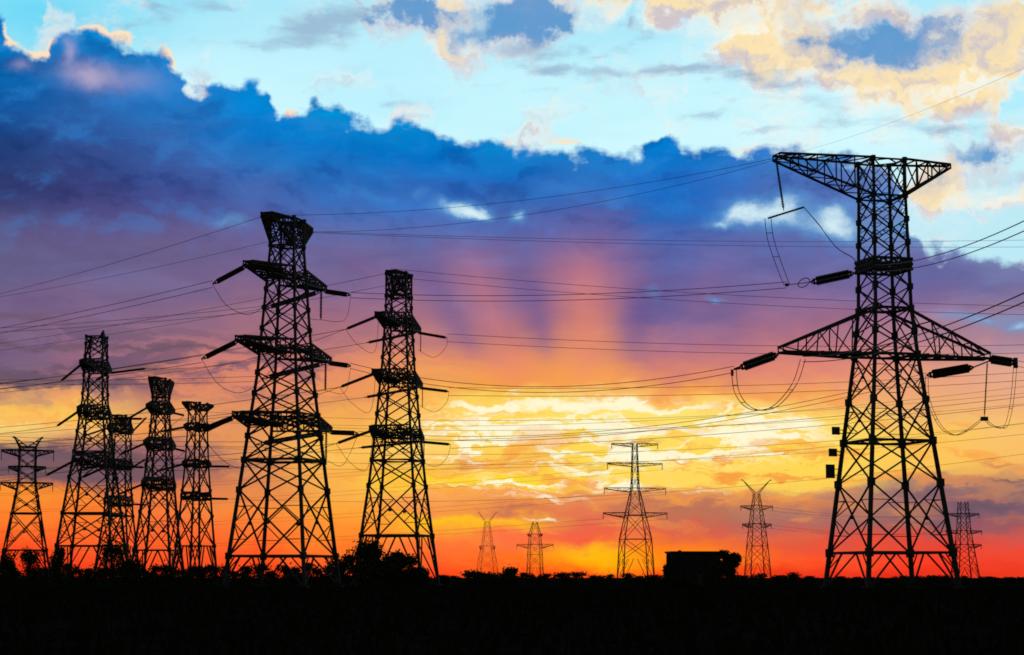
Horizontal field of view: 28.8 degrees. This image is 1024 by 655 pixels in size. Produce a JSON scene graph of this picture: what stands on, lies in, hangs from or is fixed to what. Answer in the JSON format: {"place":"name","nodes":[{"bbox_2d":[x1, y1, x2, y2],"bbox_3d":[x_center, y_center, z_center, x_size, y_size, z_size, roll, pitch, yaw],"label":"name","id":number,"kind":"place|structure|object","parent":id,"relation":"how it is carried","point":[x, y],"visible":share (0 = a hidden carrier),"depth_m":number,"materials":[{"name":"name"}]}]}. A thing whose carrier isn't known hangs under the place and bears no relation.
{"place":"outdoors","nodes":[
{"label":"outdoors","id":0,"kind":"place"},
{"bbox_2d":[0,578,1023,654],"bbox_3d":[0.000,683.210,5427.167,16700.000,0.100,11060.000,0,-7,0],"label":"ground","id":1,"kind":"structure","parent":0,"point":[955,646],"depth_m":69.42,"materials":[{"name":"black plant"}]},
{"bbox_2d":[0,549,23,586],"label":"bush","id":2,"kind":"object","parent":1,"relation":"on","point":[10,574],"visible":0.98,"depth_m":349.54,"materials":[{"name":"black plant"}]},
{"bbox_2d":[0,436,53,567],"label":"lattice pylon","id":3,"kind":"object","parent":1,"relation":"on","point":[43,549],"visible":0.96,"depth_m":816.48,"materials":[{"name":"metal"}]},
{"bbox_2d":[19,546,44,585],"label":"bush","id":4,"kind":"object","parent":1,"relation":"on","point":[29,558],"visible":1,"depth_m":387.12,"materials":[{"name":"black plant"}]},
{"bbox_2d":[35,562,52,583],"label":"shrub","id":5,"kind":"object","parent":1,"relation":"on","point":[45,579],"visible":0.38,"depth_m":437.15,"materials":[{"name":"black plant"}]},
{"bbox_2d":[48,545,65,586],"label":"bush","id":6,"kind":"object","parent":1,"relation":"on","point":[57,573],"visible":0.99,"depth_m":343.82,"materials":[{"name":"black plant"}]},
{"bbox_2d":[63,567,86,585],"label":"shrub","id":7,"kind":"object","parent":1,"relation":"on","point":[76,580],"visible":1,"depth_m":384.40,"materials":[{"name":"black plant"}]},
{"bbox_2d":[82,567,99,585],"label":"shrub","id":8,"kind":"object","parent":1,"relation":"on","point":[88,579],"visible":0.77,"depth_m":389.14,"materials":[{"name":"black plant"}]},
{"bbox_2d":[45,330,146,583],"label":"lattice pylon","id":9,"kind":"object","parent":1,"relation":"on","point":[84,409],"visible":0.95,"depth_m":483.33,"materials":[{"name":"metal"}]},
{"bbox_2d":[89,536,130,586],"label":"bush","id":10,"kind":"object","parent":1,"relation":"on","point":[112,573],"visible":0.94,"depth_m":351.53,"materials":[{"name":"black plant"}]},
{"bbox_2d":[79,414,146,581],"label":"lattice pylon","id":11,"kind":"object","parent":1,"relation":"on","point":[126,430],"visible":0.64,"depth_m":731.74,"materials":[{"name":"metal"}]},
{"bbox_2d":[117,554,145,586],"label":"bush","id":12,"kind":"object","parent":1,"relation":"on","point":[132,570],"visible":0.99,"depth_m":339.28,"materials":[{"name":"black plant"}]},
{"bbox_2d":[138,569,160,585],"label":"shrub","id":13,"kind":"object","parent":1,"relation":"on","point":[146,579],"visible":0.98,"depth_m":390.14,"materials":[{"name":"black plant"}]},
{"bbox_2d":[119,376,184,579],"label":"lattice pylon","id":14,"kind":"object","parent":1,"relation":"on","point":[154,404],"visible":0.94,"depth_m":597.70,"materials":[{"name":"metal"}]},
{"bbox_2d":[186,404,1016,430],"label":"power line","id":15,"kind":"object","parent":14,"relation":"attached to","point":[634,428],"visible":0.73,"depth_m":589.74,"materials":[{"name":"metal"}]},
{"bbox_2d":[184,393,1022,420],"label":"power line","id":16,"kind":"object","parent":14,"relation":"attached to","point":[629,418],"visible":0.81,"depth_m":590.09,"materials":[{"name":"metal"}]},
{"bbox_2d":[189,434,1022,464],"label":"power line","id":17,"kind":"object","parent":14,"relation":"attached to","point":[611,462],"visible":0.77,"depth_m":590.61,"materials":[{"name":"metal"}]},
{"bbox_2d":[204,424,1017,454],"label":"power line","id":18,"kind":"object","parent":14,"relation":"attached to","point":[607,452],"visible":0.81,"depth_m":589.58,"materials":[{"name":"metal"}]},
{"bbox_2d":[147,560,172,585],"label":"shrub","id":19,"kind":"object","parent":1,"relation":"on","point":[159,569],"visible":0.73,"depth_m":400.39,"materials":[{"name":"black plant"}]},
{"bbox_2d":[163,559,175,585],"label":"shrub","id":20,"kind":"object","parent":1,"relation":"on","point":[169,580],"visible":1,"depth_m":402.29,"materials":[{"name":"black plant"}]},
{"bbox_2d":[173,565,193,584],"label":"shrub","id":21,"kind":"object","parent":1,"relation":"on","point":[180,579],"visible":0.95,"depth_m":420.85,"materials":[{"name":"black plant"}]},
{"bbox_2d":[160,401,229,581],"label":"lattice pylon","id":22,"kind":"object","parent":1,"relation":"on","point":[194,495],"visible":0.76,"depth_m":687.83,"materials":[{"name":"metal"}]},
{"bbox_2d":[230,423,1019,469],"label":"power line","id":23,"kind":"object","parent":22,"relation":"attached to","point":[608,463],"visible":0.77,"depth_m":673.40,"materials":[{"name":"metal"}]},
{"bbox_2d":[231,386,1023,425],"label":"power line","id":24,"kind":"object","parent":22,"relation":"attached to","point":[705,417],"visible":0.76,"depth_m":668.25,"materials":[{"name":"metal"}]},
{"bbox_2d":[239,454,1019,501],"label":"power line","id":25,"kind":"object","parent":22,"relation":"attached to","point":[623,494],"visible":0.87,"depth_m":670.43,"materials":[{"name":"metal"}]},
{"bbox_2d":[187,565,213,585],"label":"shrub","id":26,"kind":"object","parent":1,"relation":"on","point":[200,572],"visible":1,"depth_m":395.93,"materials":[{"name":"black plant"}]},
{"bbox_2d":[205,563,222,584],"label":"shrub","id":27,"kind":"object","parent":1,"relation":"on","point":[211,570],"visible":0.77,"depth_m":424.53,"materials":[{"name":"black plant"}]},
{"bbox_2d":[215,566,233,584],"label":"shrub","id":28,"kind":"object","parent":1,"relation":"on","point":[221,570],"visible":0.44,"depth_m":406.63,"materials":[{"name":"black plant"}]},
{"bbox_2d":[237,565,255,584],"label":"shrub","id":29,"kind":"object","parent":1,"relation":"on","point":[247,572],"visible":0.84,"depth_m":415.23,"materials":[{"name":"black plant"}]},
{"bbox_2d":[248,563,272,584],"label":"shrub","id":30,"kind":"object","parent":1,"relation":"on","point":[253,571],"visible":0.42,"depth_m":387.02,"materials":[{"name":"black plant"}]},
{"bbox_2d":[265,570,281,584],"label":"shrub","id":31,"kind":"object","parent":1,"relation":"on","point":[273,577],"visible":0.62,"depth_m":431.54,"materials":[{"name":"black plant"}]},
{"bbox_2d":[198,211,358,587],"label":"lattice pylon","id":32,"kind":"object","parent":1,"relation":"on","point":[300,227],"visible":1,"depth_m":328.49,"materials":[{"name":"metal"}]},
{"bbox_2d":[0,435,196,449],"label":"power line","id":33,"kind":"object","parent":32,"relation":"attached to","point":[104,443],"visible":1,"depth_m":350.18,"materials":[{"name":"metal"}]},
{"bbox_2d":[5,428,196,443],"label":"power line","id":34,"kind":"object","parent":32,"relation":"hanging from","point":[101,437],"visible":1,"depth_m":348.43,"materials":[{"name":"metal"}]},
{"bbox_2d":[0,362,201,388],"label":"power line","id":35,"kind":"object","parent":32,"relation":"attached to","point":[103,376],"visible":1,"depth_m":352.92,"materials":[{"name":"metal"}]},
{"bbox_2d":[4,355,201,382],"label":"power line","id":36,"kind":"object","parent":32,"relation":"attached to","point":[104,370],"visible":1,"depth_m":353.57,"materials":[{"name":"metal"}]},
{"bbox_2d":[2,280,212,327],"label":"power line","id":37,"kind":"object","parent":32,"relation":"attached to","point":[108,305],"visible":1,"depth_m":357.65,"materials":[{"name":"metal"}]},
{"bbox_2d":[3,287,212,332],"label":"power line","id":38,"kind":"object","parent":32,"relation":"attached to","point":[113,310],"visible":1,"depth_m":355.14,"materials":[{"name":"metal"}]},
{"bbox_2d":[0,381,258,384],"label":"power line","id":39,"kind":"object","parent":32,"relation":"attached to","point":[117,384],"visible":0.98,"depth_m":407.51,"materials":[{"name":"metal"}]},
{"bbox_2d":[0,217,259,293],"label":"power line","id":40,"kind":"object","parent":32,"relation":"attached to","point":[136,256],"visible":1,"depth_m":367.75,"materials":[{"name":"metal"}]},
{"bbox_2d":[351,288,782,300],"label":"power line","id":41,"kind":"object","parent":32,"relation":"attached to","point":[586,299],"visible":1,"depth_m":313.70,"materials":[{"name":"metal"}]},
{"bbox_2d":[327,233,814,246],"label":"power line","id":42,"kind":"object","parent":32,"relation":"attached to","point":[582,242],"visible":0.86,"depth_m":358.38,"materials":[{"name":"metal"}]},
{"bbox_2d":[330,232,1006,241],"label":"power line","id":43,"kind":"object","parent":32,"relation":"attached to","point":[675,240],"visible":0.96,"depth_m":369.70,"materials":[{"name":"metal"}]},
{"bbox_2d":[277,564,292,584],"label":"shrub","id":44,"kind":"object","parent":1,"relation":"on","point":[284,569],"visible":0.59,"depth_m":431.81,"materials":[{"name":"black plant"}]},
{"bbox_2d":[280,562,306,584],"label":"shrub","id":45,"kind":"object","parent":1,"relation":"on","point":[297,573],"visible":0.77,"depth_m":404.12,"materials":[{"name":"black plant"}]},
{"bbox_2d":[307,563,327,584],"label":"shrub","id":46,"kind":"object","parent":1,"relation":"on","point":[320,578],"visible":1,"depth_m":407.12,"materials":[{"name":"black plant"}]},
{"bbox_2d":[324,558,349,585],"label":"bush","id":47,"kind":"object","parent":1,"relation":"on","point":[343,576],"visible":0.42,"depth_m":369.59,"materials":[{"name":"black plant"}]},
{"bbox_2d":[339,538,404,586],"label":"tree","id":48,"kind":"object","parent":1,"relation":"on","point":[370,570],"visible":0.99,"depth_m":346.01,"materials":[{"name":"black plant"}]},
{"bbox_2d":[336,269,450,585],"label":"lattice pylon","id":49,"kind":"object","parent":1,"relation":"on","point":[395,323],"visible":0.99,"depth_m":392.13,"materials":[{"name":"metal"}]},
{"bbox_2d":[0,387,339,427],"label":"power line","id":50,"kind":"object","parent":49,"relation":"attached to","point":[167,410],"visible":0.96,"depth_m":442.92,"materials":[{"name":"metal"}]},
{"bbox_2d":[13,443,335,469],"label":"power line","id":51,"kind":"object","parent":49,"relation":"attached to","point":[167,459],"visible":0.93,"depth_m":438.37,"materials":[{"name":"metal"}]},
{"bbox_2d":[10,329,345,382],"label":"power line","id":52,"kind":"object","parent":49,"relation":"attached to","point":[183,357],"visible":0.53,"depth_m":445.31,"materials":[{"name":"metal"}]},
{"bbox_2d":[5,448,353,474],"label":"power line","id":53,"kind":"object","parent":49,"relation":"attached to","point":[185,463],"visible":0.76,"depth_m":469.98,"materials":[{"name":"metal"}]},
{"bbox_2d":[0,397,363,434],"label":"power line","id":54,"kind":"object","parent":49,"relation":"attached to","point":[175,419],"visible":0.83,"depth_m":476.10,"materials":[{"name":"metal"}]},
{"bbox_2d":[1,343,363,392],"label":"power line","id":55,"kind":"object","parent":49,"relation":"attached to","point":[183,370],"visible":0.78,"depth_m":473.06,"materials":[{"name":"metal"}]},
{"bbox_2d":[0,274,381,343],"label":"power line","id":56,"kind":"object","parent":49,"relation":"attached to","point":[192,311],"visible":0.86,"depth_m":455.58,"materials":[{"name":"metal"}]},
{"bbox_2d":[0,286,381,350],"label":"power line","id":57,"kind":"object","parent":49,"relation":"attached to","point":[194,320],"visible":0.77,"depth_m":475.01,"materials":[{"name":"metal"}]},
{"bbox_2d":[390,268,1007,305],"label":"power line","id":58,"kind":"object","parent":49,"relation":"attached to","point":[690,292],"visible":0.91,"depth_m":380.00,"materials":[{"name":"metal"}]},
{"bbox_2d":[390,276,1023,314],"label":"power line","id":59,"kind":"object","parent":49,"relation":"attached to","point":[697,301],"visible":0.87,"depth_m":379.50,"materials":[{"name":"metal"}]},
{"bbox_2d":[455,334,999,346],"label":"power line","id":60,"kind":"object","parent":49,"relation":"attached to","point":[710,344],"visible":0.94,"depth_m":397.83,"materials":[{"name":"metal"}]},
{"bbox_2d":[447,341,1008,354],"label":"power line","id":61,"kind":"object","parent":49,"relation":"attached to","point":[674,351],"visible":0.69,"depth_m":399.60,"materials":[{"name":"metal"}]},
{"bbox_2d":[449,372,1022,388],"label":"power line","id":62,"kind":"object","parent":49,"relation":"attached to","point":[742,385],"visible":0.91,"depth_m":396.56,"materials":[{"name":"metal"}]},
{"bbox_2d":[449,380,1023,395],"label":"power line","id":63,"kind":"object","parent":49,"relation":"attached to","point":[772,392],"visible":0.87,"depth_m":395.26,"materials":[{"name":"metal"}]},
{"bbox_2d":[468,405,1022,447],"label":"power line","id":64,"kind":"object","parent":49,"relation":"attached to","point":[727,433],"visible":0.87,"depth_m":396.85,"materials":[{"name":"metal"}]},
{"bbox_2d":[472,397,1020,439],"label":"power line","id":65,"kind":"object","parent":49,"relation":"attached to","point":[740,424],"visible":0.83,"depth_m":396.54,"materials":[{"name":"metal"}]},
{"bbox_2d":[380,549,419,586],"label":"tree","id":66,"kind":"object","parent":1,"relation":"on","point":[404,560],"visible":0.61,"depth_m":352.29,"materials":[{"name":"black plant"}]},
{"bbox_2d":[406,565,437,586],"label":"tree","id":67,"kind":"object","parent":1,"relation":"on","point":[421,576],"visible":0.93,"depth_m":355.30,"materials":[{"name":"black plant"}]},
{"bbox_2d":[432,575,453,585],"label":"shrub","id":68,"kind":"object","parent":1,"relation":"on","point":[444,578],"visible":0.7,"depth_m":401.28,"materials":[{"name":"black plant"}]},
{"bbox_2d":[451,568,522,585],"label":"bush","id":69,"kind":"object","parent":1,"relation":"on","point":[480,578],"visible":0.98,"depth_m":361.26,"materials":[{"name":"black plant"}]},
{"bbox_2d":[476,512,497,572],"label":"lattice pylon","id":70,"kind":"object","parent":1,"relation":"on","point":[482,548],"visible":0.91,"depth_m":1352.22,"materials":[{"name":"metal"}]},
{"bbox_2d":[495,564,522,585],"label":"bush","id":71,"kind":"object","parent":1,"relation":"on","point":[513,571],"visible":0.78,"depth_m":366.00,"materials":[{"name":"black plant"}]},
{"bbox_2d":[519,572,536,584],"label":"shrub","id":72,"kind":"object","parent":1,"relation":"on","point":[531,577],"visible":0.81,"depth_m":455.48,"materials":[{"name":"black plant"}]},
{"bbox_2d":[517,522,552,579],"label":"lattice pylon","id":73,"kind":"object","parent":1,"relation":"on","point":[528,544],"visible":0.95,"depth_m":1282.30,"materials":[{"name":"metal"}]},
{"bbox_2d":[533,573,551,584],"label":"shrub","id":74,"kind":"object","parent":1,"relation":"on","point":[539,580],"visible":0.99,"depth_m":414.09,"materials":[{"name":"black plant"}]},
{"bbox_2d":[550,572,574,584],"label":"shrub","id":75,"kind":"object","parent":1,"relation":"on","point":[563,577],"visible":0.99,"depth_m":459.69,"materials":[{"name":"black plant"}]},
{"bbox_2d":[565,571,588,583],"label":"shrub","id":76,"kind":"object","parent":1,"relation":"on","point":[576,577],"visible":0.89,"depth_m":462.83,"materials":[{"name":"black plant"}]},
{"bbox_2d":[585,574,609,584],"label":"shrub","id":77,"kind":"object","parent":1,"relation":"on","point":[596,581],"visible":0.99,"depth_m":407.02,"materials":[{"name":"black plant"}]},
{"bbox_2d":[620,572,635,585],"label":"shrub","id":78,"kind":"object","parent":1,"relation":"on","point":[627,579],"visible":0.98,"depth_m":394.88,"materials":[{"name":"black plant"}]},
{"bbox_2d":[603,443,667,580],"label":"lattice pylon","id":79,"kind":"object","parent":1,"relation":"on","point":[642,509],"visible":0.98,"depth_m":888.12,"materials":[{"name":"metal"}]},
{"bbox_2d":[642,574,662,584],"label":"shrub","id":80,"kind":"object","parent":1,"relation":"on","point":[652,579],"visible":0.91,"depth_m":426.62,"materials":[{"name":"black plant"}]},
{"bbox_2d":[661,560,676,585],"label":"bush","id":81,"kind":"object","parent":1,"relation":"on","point":[666,570],"visible":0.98,"depth_m":342.57,"materials":[{"name":"black plant"}]},
{"bbox_2d":[719,549,744,586],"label":"tree","id":82,"kind":"object","parent":1,"relation":"on","point":[731,562],"visible":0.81,"depth_m":348.68,"materials":[{"name":"black plant"}]},
{"bbox_2d":[731,575,757,584],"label":"shrub","id":83,"kind":"object","parent":1,"relation":"on","point":[743,580],"visible":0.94,"depth_m":422.28,"materials":[{"name":"black plant"}]},
{"bbox_2d":[740,479,772,580],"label":"lattice pylon","id":84,"kind":"object","parent":1,"relation":"on","point":[760,523],"visible":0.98,"depth_m":1005.15,"materials":[{"name":"metal"}]},
{"bbox_2d":[751,573,769,584],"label":"shrub","id":85,"kind":"object","parent":1,"relation":"on","point":[761,580],"visible":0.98,"depth_m":385.20,"materials":[{"name":"black plant"}]},
{"bbox_2d":[767,575,789,584],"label":"shrub","id":86,"kind":"object","parent":1,"relation":"on","point":[779,579],"visible":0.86,"depth_m":412.43,"materials":[{"name":"black plant"}]},
{"bbox_2d":[785,571,801,584],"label":"shrub","id":87,"kind":"object","parent":1,"relation":"on","point":[792,579],"visible":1,"depth_m":395.94,"materials":[{"name":"black plant"}]},
{"bbox_2d":[800,575,820,584],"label":"shrub","id":88,"kind":"object","parent":1,"relation":"on","point":[810,580],"visible":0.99,"depth_m":410.32,"materials":[{"name":"black plant"}]},
{"bbox_2d":[832,576,850,584],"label":"shrub","id":89,"kind":"object","parent":1,"relation":"on","point":[842,580],"visible":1,"depth_m":459.82,"materials":[{"name":"black plant"}]},
{"bbox_2d":[731,152,1017,588],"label":"lattice pylon","id":90,"kind":"object","parent":1,"relation":"on","point":[865,265],"visible":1,"depth_m":288.01,"materials":[{"name":"metal"}]},
{"bbox_2d":[351,368,729,392],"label":"power line","id":91,"kind":"object","parent":90,"relation":"attached to","point":[544,392],"visible":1,"depth_m":312.51,"materials":[{"name":"metal"}]},
{"bbox_2d":[351,363,733,386],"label":"power line","id":92,"kind":"object","parent":90,"relation":"attached to","point":[545,386],"visible":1,"depth_m":312.56,"materials":[{"name":"metal"}]},
{"bbox_2d":[319,157,778,214],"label":"power line","id":93,"kind":"object","parent":90,"relation":"attached to","point":[545,197],"visible":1,"depth_m":301.99,"materials":[{"name":"metal"}]},
{"bbox_2d":[336,161,769,231],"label":"power line","id":94,"kind":"object","parent":90,"relation":"attached to","point":[553,210],"visible":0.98,"depth_m":309.72,"materials":[{"name":"metal"}]},
{"bbox_2d":[351,282,781,295],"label":"power line","id":95,"kind":"object","parent":90,"relation":"attached to","point":[560,294],"visible":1,"depth_m":321.89,"materials":[{"name":"metal"}]},
{"bbox_2d":[358,373,924,436],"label":"power line","id":96,"kind":"object","parent":90,"relation":"attached to","point":[617,429],"visible":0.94,"depth_m":318.02,"materials":[{"name":"metal"}]},
{"bbox_2d":[358,377,926,440],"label":"power line","id":97,"kind":"object","parent":90,"relation":"attached to","point":[621,433],"visible":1,"depth_m":317.52,"materials":[{"name":"metal"}]},
{"bbox_2d":[803,302,1023,361],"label":"power line","id":98,"kind":"object","parent":90,"relation":"attached to","point":[922,340],"visible":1,"depth_m":201.11,"materials":[{"name":"metal"}]},
{"bbox_2d":[803,292,1023,356],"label":"power line","id":99,"kind":"object","parent":90,"relation":"attached to","point":[924,332],"visible":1,"depth_m":199.83,"materials":[{"name":"metal"}]},
{"bbox_2d":[871,231,1023,271],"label":"power line","id":100,"kind":"object","parent":90,"relation":"attached to","point":[954,257],"visible":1,"depth_m":214.05,"materials":[{"name":"metal"}]},
{"bbox_2d":[881,221,1023,264],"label":"power line","id":101,"kind":"object","parent":90,"relation":"attached to","point":[957,248],"visible":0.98,"depth_m":212.49,"materials":[{"name":"metal"}]},
{"bbox_2d":[917,575,943,585],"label":"shrub","id":102,"kind":"object","parent":1,"relation":"on","point":[931,579],"visible":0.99,"depth_m":386.73,"materials":[{"name":"black plant"}]},
{"bbox_2d":[946,502,981,580],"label":"lattice pylon","id":103,"kind":"object","parent":1,"relation":"on","point":[966,530],"visible":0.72,"depth_m":994.48,"materials":[{"name":"metal"}]},
{"bbox_2d":[978,576,1009,585],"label":"shrub","id":104,"kind":"object","parent":1,"relation":"on","point":[994,580],"visible":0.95,"depth_m":396.17,"materials":[{"name":"black plant"}]},
{"bbox_2d":[0,0,1023,577],"label":"sky","id":105,"kind":"structure","parent":0,"point":[129,128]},
{"bbox_2d":[665,550,720,586],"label":"building","id":106,"kind":"structure","parent":0,"point":[695,565],"depth_m":346.52,"materials":[{"name":"black"}]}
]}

